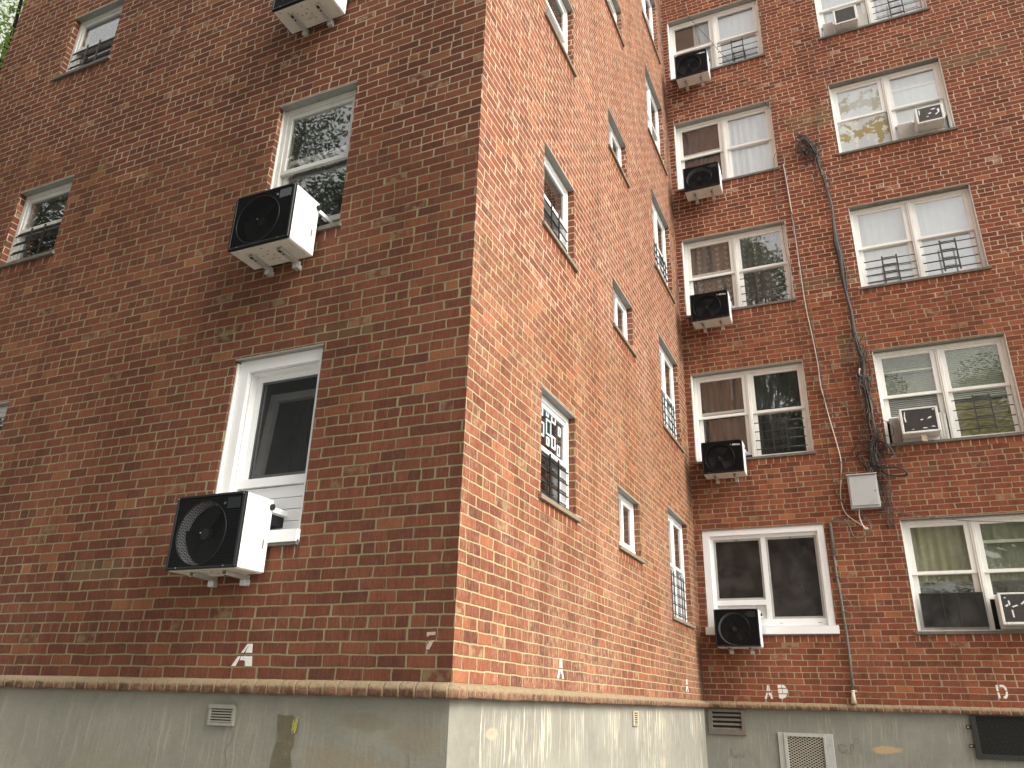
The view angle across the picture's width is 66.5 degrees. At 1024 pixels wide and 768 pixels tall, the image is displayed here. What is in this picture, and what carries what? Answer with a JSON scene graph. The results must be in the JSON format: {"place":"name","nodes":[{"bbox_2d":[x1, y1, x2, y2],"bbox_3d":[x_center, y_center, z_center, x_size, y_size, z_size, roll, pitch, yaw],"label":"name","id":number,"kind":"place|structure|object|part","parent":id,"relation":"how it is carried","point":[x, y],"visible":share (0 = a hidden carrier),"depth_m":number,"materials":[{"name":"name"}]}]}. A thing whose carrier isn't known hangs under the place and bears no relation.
{"place":"outdoors","nodes":[
{"label":"outdoors","id":0,"kind":"place"},
{"bbox_2d":[0,0,23,56],"label":"sky","id":1,"kind":"structure","parent":0,"point":[11,20],"materials":[{"name":"white"}]},
{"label":"ground","id":2,"kind":"structure","parent":0,"visible":0},
{"bbox_2d":[0,0,24,70],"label":"broadleaf tree","id":3,"kind":"object","parent":2,"relation":"on","point":[9,35],"visible":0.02,"depth_m":15.58,"materials":[{"name":"green plant"}]},
{"bbox_2d":[0,0,1023,767],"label":"apartment building","id":4,"kind":"structure","parent":2,"relation":"on","point":[464,392],"depth_m":7.91,"materials":[{"name":"brick"}]},
{"bbox_2d":[0,401,8,418],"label":"window","id":5,"kind":"structure","parent":4,"relation":"in","point":[3,405],"depth_m":7.61,"materials":[{"name":"white metal"}]},
{"bbox_2d":[0,175,73,275],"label":"window","id":6,"kind":"structure","parent":4,"relation":"in","point":[59,189],"depth_m":8.62,"materials":[{"name":"white metal"}]},
{"bbox_2d":[52,0,124,86],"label":"window","id":7,"kind":"structure","parent":4,"relation":"in","point":[106,15],"depth_m":9.63,"materials":[{"name":"white metal"}]},
{"bbox_2d":[165,491,287,587],"bbox_3d":[-2.038,1.158,5.680,0.651,0.606,0.536,-8,-24,22],"label":"air conditioner","id":8,"kind":"object","parent":4,"relation":"attached to","point":[213,537],"visible":1,"depth_m":5.50,"materials":[{"name":"white metal"}]},
{"bbox_2d":[215,344,323,558],"bbox_3d":[-1.791,0.603,6.182,0.919,1.660,0.605,-8,-24,22],"label":"window","id":9,"kind":"structure","parent":4,"relation":"in","point":[287,490],"depth_m":6.24,"materials":[{"name":"white plastic"}]},
{"bbox_2d":[227,182,333,277],"bbox_3d":[-1.926,-1.230,6.610,0.634,0.597,0.590,-8,-24,22],"label":"air conditioner","id":10,"kind":"object","parent":4,"relation":"attached to","point":[275,226],"visible":1,"depth_m":6.41,"materials":[{"name":"white metal"}]},
{"bbox_2d":[272,0,346,37],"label":"air conditioner","id":11,"kind":"object","parent":4,"relation":"attached to","point":[294,16],"visible":0.97,"depth_m":7.50,"materials":[{"name":"grey plastic"}]},
{"bbox_2d":[270,81,356,241],"bbox_3d":[-1.711,-1.827,7.211,0.939,1.660,0.658,-8,-24,22],"label":"window","id":12,"kind":"structure","parent":4,"relation":"in","point":[332,164],"depth_m":7.33,"materials":[{"name":"white metal"}]},
{"bbox_2d":[346,0,368,9],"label":"window","id":13,"kind":"structure","parent":4,"relation":"in","point":[350,3],"depth_m":7.55,"materials":[{"name":"white metal"}]},
{"bbox_2d":[539,386,580,531],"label":"window","id":14,"kind":"structure","parent":4,"relation":"in","point":[557,507],"depth_m":7.11,"materials":[{"name":"white plastic"}]},
{"bbox_2d":[542,141,578,277],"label":"window","id":15,"kind":"structure","parent":4,"relation":"in","point":[556,179],"depth_m":8.14,"materials":[{"name":"white plastic"}]},
{"bbox_2d":[545,0,576,80],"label":"window","id":16,"kind":"structure","parent":4,"relation":"in","point":[557,27],"depth_m":9.15,"materials":[{"name":"white plastic"}]},
{"bbox_2d":[605,0,624,49],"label":"window","id":17,"kind":"structure","parent":4,"relation":"in","point":[612,6],"depth_m":11.94,"materials":[{"name":"white plastic"}]},
{"bbox_2d":[608,107,630,190],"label":"window","id":18,"kind":"structure","parent":4,"relation":"in","point":[616,142],"depth_m":10.95,"materials":[{"name":"white plastic"}]},
{"bbox_2d":[612,276,636,362],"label":"window","id":19,"kind":"structure","parent":4,"relation":"in","point":[620,302],"depth_m":9.97,"materials":[{"name":"white plastic"}]},
{"bbox_2d":[618,485,644,570],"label":"window","id":20,"kind":"structure","parent":4,"relation":"in","point":[626,502],"depth_m":8.98,"materials":[{"name":"white plastic"}]},
{"bbox_2d":[641,0,660,66],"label":"window","id":21,"kind":"structure","parent":4,"relation":"in","point":[647,5],"depth_m":15.18,"materials":[{"name":"white plastic"}]},
{"bbox_2d":[645,64,667,176],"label":"window","id":22,"kind":"structure","parent":4,"relation":"in","point":[653,104],"depth_m":14.20,"materials":[{"name":"white plastic"}]},
{"bbox_2d":[651,187,675,306],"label":"window","id":23,"kind":"structure","parent":4,"relation":"in","point":[659,221],"depth_m":13.17,"materials":[{"name":"white plastic"}]},
{"bbox_2d":[658,333,684,457],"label":"window","id":24,"kind":"structure","parent":4,"relation":"in","point":[667,361],"depth_m":12.17,"materials":[{"name":"white plastic"}]},
{"bbox_2d":[667,506,695,634],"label":"window","id":25,"kind":"structure","parent":4,"relation":"in","point":[675,523],"depth_m":11.17,"materials":[{"name":"white plastic"}]},
{"bbox_2d":[674,48,710,90],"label":"air conditioner","id":26,"kind":"object","parent":4,"relation":"attached to","point":[692,68],"visible":1,"depth_m":15.02,"materials":[{"name":"black metal"}]},
{"bbox_2d":[683,161,722,204],"bbox_3d":[3.508,-3.583,14.202,0.652,0.573,0.583,-8,-24,22],"label":"air conditioner","id":27,"kind":"object","parent":4,"relation":"attached to","point":[702,181],"visible":1,"depth_m":14.01,"materials":[{"name":"plastic"}]},
{"bbox_2d":[690,289,732,332],"bbox_3d":[3.410,-1.174,13.234,0.646,0.572,0.583,-8,-24,22],"label":"air conditioner","id":28,"kind":"object","parent":4,"relation":"attached to","point":[710,309],"visible":1,"depth_m":13.04,"materials":[{"name":"black metal"}]},
{"bbox_2d":[667,0,765,85],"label":"window","id":29,"kind":"structure","parent":4,"relation":"in","point":[734,29],"depth_m":15.70,"materials":[{"name":"white metal"}]},
{"bbox_2d":[701,439,746,483],"bbox_3d":[3.356,1.253,12.231,0.641,0.583,0.588,-8,-24,22],"label":"air conditioner","id":30,"kind":"object","parent":4,"relation":"attached to","point":[723,459],"visible":1,"depth_m":12.03,"materials":[{"name":"black metal"}]},
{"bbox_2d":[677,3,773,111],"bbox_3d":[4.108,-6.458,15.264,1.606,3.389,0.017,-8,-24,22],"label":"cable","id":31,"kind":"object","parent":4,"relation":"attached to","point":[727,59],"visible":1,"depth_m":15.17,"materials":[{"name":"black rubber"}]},
{"bbox_2d":[674,100,779,195],"bbox_3d":[3.996,-4.344,14.622,1.842,1.661,0.297,-8,-24,22],"label":"window","id":32,"kind":"structure","parent":4,"relation":"in","point":[742,141],"depth_m":14.73,"materials":[{"name":"white metal"}]},
{"bbox_2d":[713,608,763,653],"bbox_3d":[3.303,3.586,11.272,0.634,0.590,0.593,-8,-24,22],"label":"air conditioner","id":33,"kind":"object","parent":4,"relation":"attached to","point":[738,628],"visible":1,"depth_m":11.07,"materials":[{"name":"plastic"}]},
{"bbox_2d":[681,220,796,322],"bbox_3d":[3.930,-1.902,13.622,1.842,1.661,0.297,-8,-24,22],"label":"window","id":34,"kind":"structure","parent":4,"relation":"in","point":[753,261],"depth_m":13.72,"materials":[{"name":"white glass"}]},
{"bbox_2d":[690,360,816,469],"bbox_3d":[3.886,0.560,12.669,1.842,1.661,0.409,-8,-24,22],"label":"window","id":35,"kind":"structure","parent":4,"relation":"in","point":[766,407],"depth_m":12.76,"materials":[{"name":"white metal"}]},
{"bbox_2d":[702,524,839,642],"bbox_3d":[3.777,2.962,11.572,1.847,1.661,0.200,-8,-24,22],"label":"window","id":36,"kind":"structure","parent":4,"relation":"in","point":[777,571],"depth_m":11.58,"materials":[{"name":"white plastic"}]},
{"bbox_2d":[774,151,780,203],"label":"cable","id":37,"kind":"object","parent":4,"relation":"attached to","point":[774,177],"visible":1,"depth_m":13.83,"materials":[{"name":"rubber"}]},
{"bbox_2d":[776,190,812,376],"bbox_3d":[4.703,-1.828,13.060,0.213,3.760,0.015,-8,-24,22],"label":"cable","id":38,"kind":"object","parent":4,"relation":"attached to","point":[791,287],"visible":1,"depth_m":12.98,"materials":[{"name":"brown rubber"}]},
{"bbox_2d":[759,0,844,461],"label":"cable","id":39,"kind":"object","parent":4,"relation":"attached to","point":[798,247],"visible":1,"depth_m":13.13,"materials":[{"name":"grey rubber"}]},
{"bbox_2d":[811,0,817,146],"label":"cable","id":40,"kind":"object","parent":4,"relation":"attached to","point":[815,75],"visible":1,"depth_m":14.25,"materials":[{"name":"brown rubber"}]},
{"bbox_2d":[818,43,830,141],"bbox_3d":[5.634,-5.289,14.066,0.514,2.351,0.011,-8,-24,22],"label":"cable","id":41,"kind":"object","parent":4,"relation":"attached to","point":[824,93],"visible":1,"depth_m":14.04,"materials":[{"name":"brown rubber"}]},
{"bbox_2d":[783,164,867,528],"bbox_3d":[4.966,-0.912,12.547,0.509,6.543,0.024,-8,-24,22],"label":"cable","id":42,"kind":"object","parent":4,"relation":"attached to","point":[816,354],"visible":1,"depth_m":12.42,"materials":[{"name":"beige rubber"}]},
{"bbox_2d":[825,351,857,478],"bbox_3d":[5.058,0.430,11.925,0.329,2.096,0.017,-8,-24,22],"label":"cable","id":43,"kind":"object","parent":4,"relation":"attached to","point":[850,413],"visible":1,"depth_m":11.84,"materials":[{"name":"grey rubber"}]},
{"bbox_2d":[829,523,856,703],"bbox_3d":[4.640,3.164,10.953,0.102,2.455,0.083,-8,-24,22],"label":"riser pipe","id":44,"kind":"object","parent":4,"relation":"attached to","point":[853,691],"visible":1,"depth_m":10.93,"materials":[{"name":"grey metal"}]},
{"bbox_2d":[841,594,853,630],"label":"cable","id":45,"kind":"object","parent":44,"relation":"attached to","point":[852,612],"visible":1,"depth_m":10.89,"materials":[{"name":"black rubber"}]},
{"bbox_2d":[822,5,867,35],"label":"window air conditioner","id":46,"kind":"object","parent":4,"relation":"attached to","point":[847,18],"depth_m":14.36,"materials":[{"name":"white metal"}]},
{"bbox_2d":[795,131,907,529],"bbox_3d":[5.338,-1.231,12.420,0.906,7.181,0.146,-8,-24,22],"label":"cable bundle","id":47,"kind":"object","parent":4,"relation":"attached to","point":[814,153],"visible":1,"depth_m":11.95,"materials":[{"name":"black rubber"}]},
{"bbox_2d":[879,511,1023,521],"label":"cable","id":48,"kind":"object","parent":47,"relation":"attached to","point":[943,518],"visible":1,"depth_m":10.85,"materials":[{"name":"black rubber"}]},
{"bbox_2d":[846,472,880,510],"bbox_3d":[5.116,1.565,11.354,0.410,0.502,0.165,-8,-24,22],"label":"utility cabinet","id":49,"kind":"object","parent":4,"relation":"attached to","point":[863,489],"visible":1,"depth_m":11.29,"materials":[{"name":"grey metal"}]},
{"bbox_2d":[812,377,850,508],"bbox_3d":[4.839,0.862,11.848,0.308,2.139,0.018,-8,-24,22],"label":"cable","id":50,"kind":"object","parent":49,"relation":"attached to","point":[827,445],"visible":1,"depth_m":11.83,"materials":[{"name":"grey rubber"}]},
{"bbox_2d":[831,510,871,538],"bbox_3d":[4.904,2.031,11.290,0.528,0.444,0.065,-8,-24,22],"label":"cable","id":51,"kind":"object","parent":49,"relation":"attached to","point":[850,528],"visible":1,"depth_m":11.22,"materials":[{"name":"grey plastic"}]},
{"bbox_2d":[858,509,868,529],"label":"cable","id":52,"kind":"object","parent":49,"relation":"attached to","point":[861,521],"visible":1,"depth_m":11.24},
{"bbox_3d":[5.090,1.540,11.299,0.360,0.435,0.013,-8,-24,22],"label":"door","id":53,"kind":"part","parent":49,"relation":"part of","materials":[{"name":"grey metal"}]},
{"bbox_2d":[878,477,904,517],"bbox_3d":[5.466,1.620,11.216,0.287,0.615,0.031,-10,-25,27],"label":"cable","id":54,"kind":"object","parent":49,"relation":"attached to","point":[897,495],"visible":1,"depth_m":11.16,"materials":[{"name":"grey rubber"}]},
{"bbox_2d":[814,0,929,43],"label":"window","id":55,"kind":"structure","parent":4,"relation":"in","point":[880,13],"depth_m":14.42,"materials":[{"name":"white metal"}]},
{"bbox_2d":[883,483,896,540],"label":"cable","id":56,"kind":"object","parent":4,"relation":"attached to","point":[891,512],"visible":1,"depth_m":11.13,"materials":[{"name":"black rubber"}]},
{"bbox_2d":[828,56,958,159],"bbox_3d":[6.552,-4.716,13.545,1.847,1.661,0.272,-8,-24,22],"label":"window","id":57,"kind":"structure","parent":4,"relation":"in","point":[867,110],"depth_m":13.66,"materials":[{"name":"white metal"}]},
{"bbox_2d":[889,406,949,443],"bbox_3d":[5.941,0.633,11.376,0.755,0.503,0.331,-8,-24,22],"label":"window air conditioner","id":58,"kind":"object","parent":4,"relation":"attached to","point":[924,424],"depth_m":11.31,"materials":[{"name":"white metal"}]},
{"bbox_2d":[848,183,991,294],"bbox_3d":[6.486,-2.274,12.545,1.847,1.661,0.273,-8,-24,22],"label":"window","id":59,"kind":"structure","parent":4,"relation":"in","point":[930,237],"depth_m":12.62,"materials":[{"name":"white glass"}]},
{"bbox_2d":[897,103,944,138],"bbox_3d":[6.843,-4.373,13.072,0.678,0.379,0.311,-8,-24,22],"label":"window air conditioner","id":60,"kind":"object","parent":4,"relation":"attached to","point":[929,119],"depth_m":12.97,"materials":[{"name":"white metal"}]},
{"bbox_2d":[872,332,1023,452],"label":"window","id":61,"kind":"structure","parent":4,"relation":"in","point":[991,421],"depth_m":11.56,"materials":[{"name":"white metal"}]},
{"bbox_2d":[899,512,1023,641],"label":"window","id":62,"kind":"structure","parent":4,"relation":"in","point":[938,550],"depth_m":10.69,"materials":[{"name":"white metal"}]},
{"bbox_2d":[994,592,1023,629],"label":"window air conditioner","id":63,"kind":"object","parent":4,"relation":"attached to","point":[1010,609],"depth_m":10.01,"materials":[{"name":"white metal"}]}
]}

